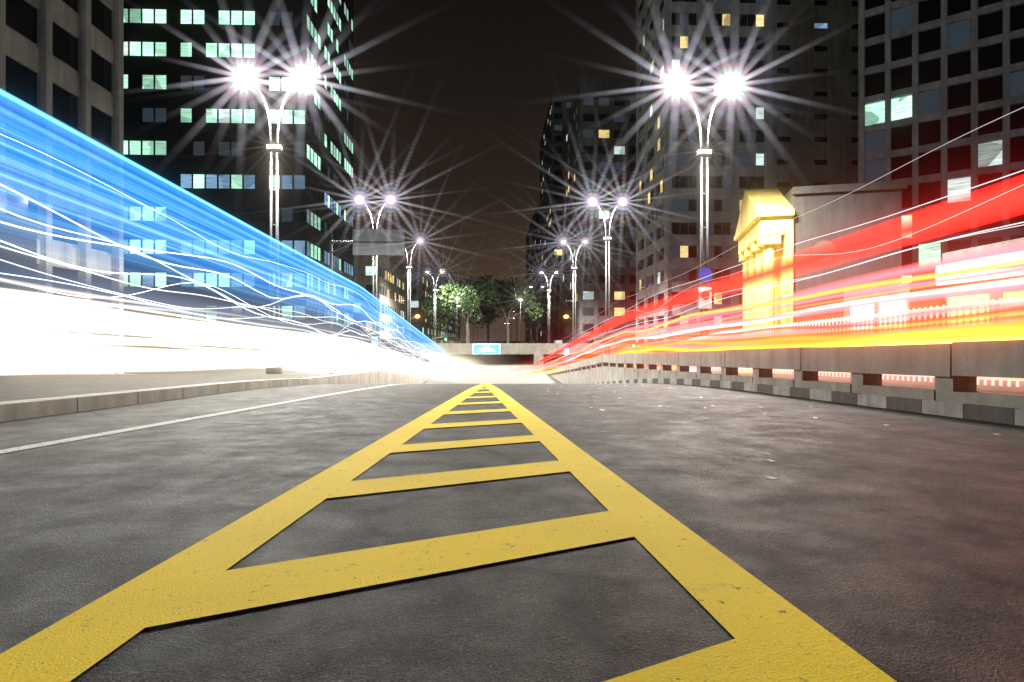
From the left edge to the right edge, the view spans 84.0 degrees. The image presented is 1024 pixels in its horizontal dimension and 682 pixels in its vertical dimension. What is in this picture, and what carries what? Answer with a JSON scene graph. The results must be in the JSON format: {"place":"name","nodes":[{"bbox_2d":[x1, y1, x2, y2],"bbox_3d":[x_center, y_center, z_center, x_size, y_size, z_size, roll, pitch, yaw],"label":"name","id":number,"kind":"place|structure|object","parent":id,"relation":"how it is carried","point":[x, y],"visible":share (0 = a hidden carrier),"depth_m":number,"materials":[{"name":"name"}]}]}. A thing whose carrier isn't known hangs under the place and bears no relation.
{"place":"outdoors","nodes":[
{"label":"outdoors","id":0,"kind":"place"},
{"bbox_2d":[0,371,117,375],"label":"road","id":1,"kind":"structure","parent":0,"point":[6,373],"depth_m":21.29,"materials":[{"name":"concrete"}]},
{"bbox_2d":[0,212,36,370],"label":"building","id":2,"kind":"structure","parent":1,"relation":"on","point":[25,239],"depth_m":25.24,"materials":[{"name":"black"}]},
{"bbox_2d":[0,0,123,373],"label":"ribbed building","id":3,"kind":"structure","parent":1,"relation":"on","point":[62,61],"depth_m":33.47,"materials":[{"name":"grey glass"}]},
{"bbox_2d":[0,374,333,401],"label":"sidewalk","id":4,"kind":"structure","parent":0,"point":[17,387],"depth_m":14.76,"materials":[{"name":"concrete"}]},
{"bbox_2d":[237,70,310,373],"bbox_3d":[-10.919,-5.346,26.135,3.360,14.051,0.720,0,0,-2],"label":"street lamp","id":5,"kind":"object","parent":4,"relation":"on","point":[271,148],"visible":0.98,"depth_m":26.08,"materials":[{"name":"grey metal"}]},
{"bbox_2d":[355,196,394,352],"bbox_3d":[-11.704,-4.446,48.621,3.360,15.851,0.720,0,0,-2],"label":"street lamp","id":6,"kind":"object","parent":4,"relation":"on","point":[389,198],"visible":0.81,"depth_m":48.56,"materials":[{"name":"grey metal"}]},
{"bbox_2d":[405,238,422,357],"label":"street lamp","id":7,"kind":"object","parent":4,"relation":"on","point":[408,267],"visible":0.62,"depth_m":68.57,"materials":[{"name":"grey metal"}]},
{"bbox_2d":[426,270,443,355],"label":"street lamp","id":8,"kind":"object","parent":4,"relation":"on","point":[435,290],"visible":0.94,"depth_m":99.54,"materials":[{"name":"grey metal"}]},
{"bbox_2d":[0,370,430,421],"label":"kerb","id":9,"kind":"structure","parent":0,"point":[25,409],"depth_m":7.38,"materials":[{"name":"concrete"}]},
{"bbox_2d":[124,341,738,383],"bbox_3d":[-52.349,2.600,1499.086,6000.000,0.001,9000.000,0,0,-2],"label":"ground","id":10,"kind":"structure","parent":0,"point":[483,368],"depth_m":50.14,"materials":[{"name":"white"}]},
{"bbox_2d":[0,90,458,375],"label":"light trails","id":11,"kind":"object","parent":10,"relation":"on","point":[18,350],"visible":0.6,"depth_m":8.78,"materials":[{"name":"white"}]},
{"bbox_2d":[394,357,453,373],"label":"headlight glare","id":12,"kind":"object","parent":11,"relation":"attached to","point":[436,362],"visible":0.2,"depth_m":45.31,"materials":[{"name":"white"}]},
{"bbox_2d":[124,0,353,365],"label":"dark tower","id":13,"kind":"structure","parent":10,"relation":"on","point":[196,122],"depth_m":59.02,"materials":[{"name":"black"}]},
{"bbox_2d":[329,229,405,373],"bbox_3d":[-11.341,-2.920,44.631,5.952,11.760,0.320,0,0,-2],"label":"sign gantry","id":14,"kind":"object","parent":10,"relation":"on","point":[378,242],"visible":0.88,"depth_m":44.59,"materials":[{"name":"grey metal"}]},
{"bbox_2d":[354,256,405,356],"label":"block","id":15,"kind":"structure","parent":10,"relation":"on","point":[391,285],"depth_m":97.35,"materials":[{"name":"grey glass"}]},
{"bbox_2d":[394,263,444,342],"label":"block","id":16,"kind":"structure","parent":10,"relation":"on","point":[423,285],"depth_m":139.27,"materials":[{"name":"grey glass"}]},
{"bbox_2d":[423,265,459,342],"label":"block","id":17,"kind":"structure","parent":10,"relation":"on","point":[445,276],"depth_m":240.30,"materials":[{"name":"black glass"}]},
{"bbox_2d":[312,343,684,364],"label":"overpass","id":18,"kind":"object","parent":10,"relation":"on","point":[532,353],"depth_m":62.07,"materials":[{"name":"beige concrete"}]},
{"bbox_2d":[432,333,446,357],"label":"traffic light","id":19,"kind":"object","parent":18,"relation":"on","point":[445,336],"visible":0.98,"depth_m":79.61,"materials":[{"name":"grey metal"}]},
{"bbox_2d":[420,289,458,342],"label":"plaza tree","id":20,"kind":"object","parent":18,"relation":"on","point":[425,307],"visible":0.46,"depth_m":115.08,"materials":[{"name":"green plant"}]},
{"bbox_2d":[437,275,497,342],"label":"plaza tree","id":21,"kind":"object","parent":18,"relation":"on","point":[472,293],"visible":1,"depth_m":103.61,"materials":[{"name":"green plant"}]},
{"bbox_2d":[473,344,499,353],"bbox_3d":[-2.760,0.870,61.856,3.000,1.100,0.130,0,0,-2],"label":"tunnel sign","id":22,"kind":"object","parent":18,"relation":"attached to","point":[486,348],"visible":1,"depth_m":61.81,"materials":[{"name":"teal metal"}]},
{"bbox_2d":[460,275,516,342],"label":"plaza tree","id":23,"kind":"object","parent":18,"relation":"on","point":[486,314],"visible":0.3,"depth_m":131.70,"materials":[{"name":"green plant"}]},
{"bbox_2d":[479,276,543,342],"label":"plaza tree","id":24,"kind":"object","parent":18,"relation":"on","point":[511,302],"visible":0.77,"depth_m":110.68,"materials":[{"name":"green plant"}]},
{"bbox_2d":[519,299,521,342],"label":"plaza lamp","id":25,"kind":"object","parent":18,"relation":"on","point":[520,300],"visible":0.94,"depth_m":100.04,"materials":[{"name":"grey metal"}]},
{"bbox_2d":[514,287,560,342],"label":"plaza tree","id":26,"kind":"object","parent":18,"relation":"on","point":[542,297],"visible":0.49,"depth_m":123.79,"materials":[{"name":"green plant"}]},
{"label":"plaza planter","id":27,"kind":"object","parent":18,"relation":"on","visible":0},
{"bbox_2d":[456,298,458,342],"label":"plaza lamp","id":28,"kind":"object","parent":27,"relation":"on","point":[457,319],"visible":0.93,"depth_m":97.69,"materials":[{"name":"grey metal"}]},
{"bbox_2d":[526,205,539,342],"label":"tower","id":29,"kind":"structure","parent":10,"relation":"on","point":[533,257],"depth_m":246.13,"materials":[{"name":"grey glass"}]},
{"bbox_2d":[540,92,574,342],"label":"tower","id":30,"kind":"structure","parent":10,"relation":"on","point":[559,107],"depth_m":160.57,"materials":[{"name":"grey glass"}]},
{"bbox_2d":[564,349,568,364],"bbox_3d":[5.571,2.350,58.230,0.440,3.300,0.280,0,0,-2],"label":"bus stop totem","id":31,"kind":"object","parent":10,"relation":"on","point":[566,352],"visible":0.36,"depth_m":58.09,"materials":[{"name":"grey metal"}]},
{"bbox_2d":[562,78,635,342],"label":"tower","id":32,"kind":"structure","parent":10,"relation":"on","point":[599,147],"depth_m":112.72,"materials":[{"name":"grey glass"}]},
{"bbox_2d":[631,336,635,348],"bbox_3d":[11.179,1.540,52.374,0.400,3.960,0.335,0,0,-2],"label":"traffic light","id":33,"kind":"object","parent":10,"relation":"on","point":[634,340],"visible":0.46,"depth_m":52.40,"materials":[{"name":"metal"}]},
{"bbox_2d":[636,0,772,342],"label":"grey tower","id":34,"kind":"structure","parent":10,"relation":"on","point":[705,50],"depth_m":75.96,"materials":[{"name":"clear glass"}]},
{"bbox_2d":[510,107,1023,380],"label":"light trails","id":35,"kind":"object","parent":10,"relation":"on","point":[1002,200],"visible":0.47,"depth_m":8.11,"materials":[{"name":"red"}]},
{"bbox_2d":[545,340,1023,408],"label":"parapet","id":36,"kind":"structure","parent":10,"relation":"on","point":[956,369],"depth_m":6.81,"materials":[{"name":"concrete"}]},
{"bbox_2d":[773,0,857,195],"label":"building","id":37,"kind":"structure","parent":10,"relation":"on","point":[815,92],"depth_m":77.48,"materials":[{"name":"grey concrete"}]},
{"bbox_2d":[858,0,1023,282],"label":"building","id":38,"kind":"structure","parent":10,"relation":"on","point":[933,74],"depth_m":58.77,"materials":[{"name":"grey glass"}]},
{"bbox_2d":[354,0,635,340],"label":"sky","id":39,"kind":"structure","parent":0,"point":[452,98],"materials":[{"name":"black"}]},
{"bbox_2d":[0,383,1023,681],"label":"ramp road","id":40,"kind":"structure","parent":0,"point":[888,541],"depth_m":1.88,"materials":[{"name":"grey asphalt"}]},
{"bbox_2d":[0,384,397,453],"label":"edge line","id":41,"kind":"object","parent":40,"relation":"on","point":[86,436],"visible":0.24,"depth_m":4.56,"materials":[{"name":"white paint"}]},
{"bbox_2d":[0,384,896,681],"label":"hatch markings","id":42,"kind":"object","parent":40,"relation":"on","point":[776,636],"visible":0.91,"depth_m":1.45,"materials":[{"name":"yellow paint"}]},
{"bbox_2d":[599,385,1000,478],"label":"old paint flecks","id":43,"kind":"object","parent":40,"relation":"on","point":[768,453],"visible":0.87,"depth_m":3.06,"materials":[{"name":"paint"}]},
{"bbox_2d":[598,378,1023,425],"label":"kerb","id":44,"kind":"structure","parent":40,"relation":"on","point":[1011,416],"depth_m":6.28,"materials":[{"name":"grey concrete"}]},
{"bbox_2d":[716,373,1023,394],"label":"side road","id":45,"kind":"structure","parent":0,"point":[997,388],"depth_m":13.21,"materials":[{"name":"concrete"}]},
{"bbox_2d":[529,286,543,342],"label":"street lamp","id":46,"kind":"object","parent":45,"relation":"on","point":[537,323],"visible":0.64,"depth_m":127.21,"materials":[{"name":"grey metal"}]},
{"bbox_2d":[539,271,557,354],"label":"street lamp","id":47,"kind":"object","parent":45,"relation":"on","point":[549,291],"visible":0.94,"depth_m":100.24,"materials":[{"name":"grey metal"}]},
{"bbox_2d":[561,239,587,361],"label":"street lamp","id":48,"kind":"object","parent":45,"relation":"on","point":[573,267],"visible":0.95,"depth_m":69.25,"materials":[{"name":"grey metal"}]},
{"bbox_2d":[589,198,626,353],"bbox_3d":[8.284,-4.446,49.319,3.360,15.851,0.720,0,0,-2],"label":"street lamp","id":49,"kind":"object","parent":45,"relation":"on","point":[608,238],"visible":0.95,"depth_m":49.27,"materials":[{"name":"grey metal"}]},
{"bbox_2d":[669,77,739,372],"bbox_3d":[9.069,-5.346,26.833,3.360,14.051,0.720,0,0,-2],"label":"street lamp","id":50,"kind":"object","parent":45,"relation":"on","point":[705,272],"visible":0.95,"depth_m":26.77,"materials":[{"name":"grey metal"}]},
{"bbox_2d":[679,296,1023,386],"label":"fence","id":51,"kind":"object","parent":45,"relation":"on","point":[1017,299],"visible":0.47,"depth_m":13.10,"materials":[{"name":"white"}]},
{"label":"pavement","id":52,"kind":"structure","parent":0,"visible":0},
{"bbox_2d":[734,180,907,372],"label":"portico building","id":53,"kind":"structure","parent":52,"relation":"on","point":[763,210],"depth_m":31.46,"materials":[{"name":"beige stone"}]},
{"bbox_2d":[844,237,1023,332],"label":"shops","id":54,"kind":"structure","parent":52,"relation":"on","point":[910,305],"depth_m":24.41,"materials":[{"name":"white"}]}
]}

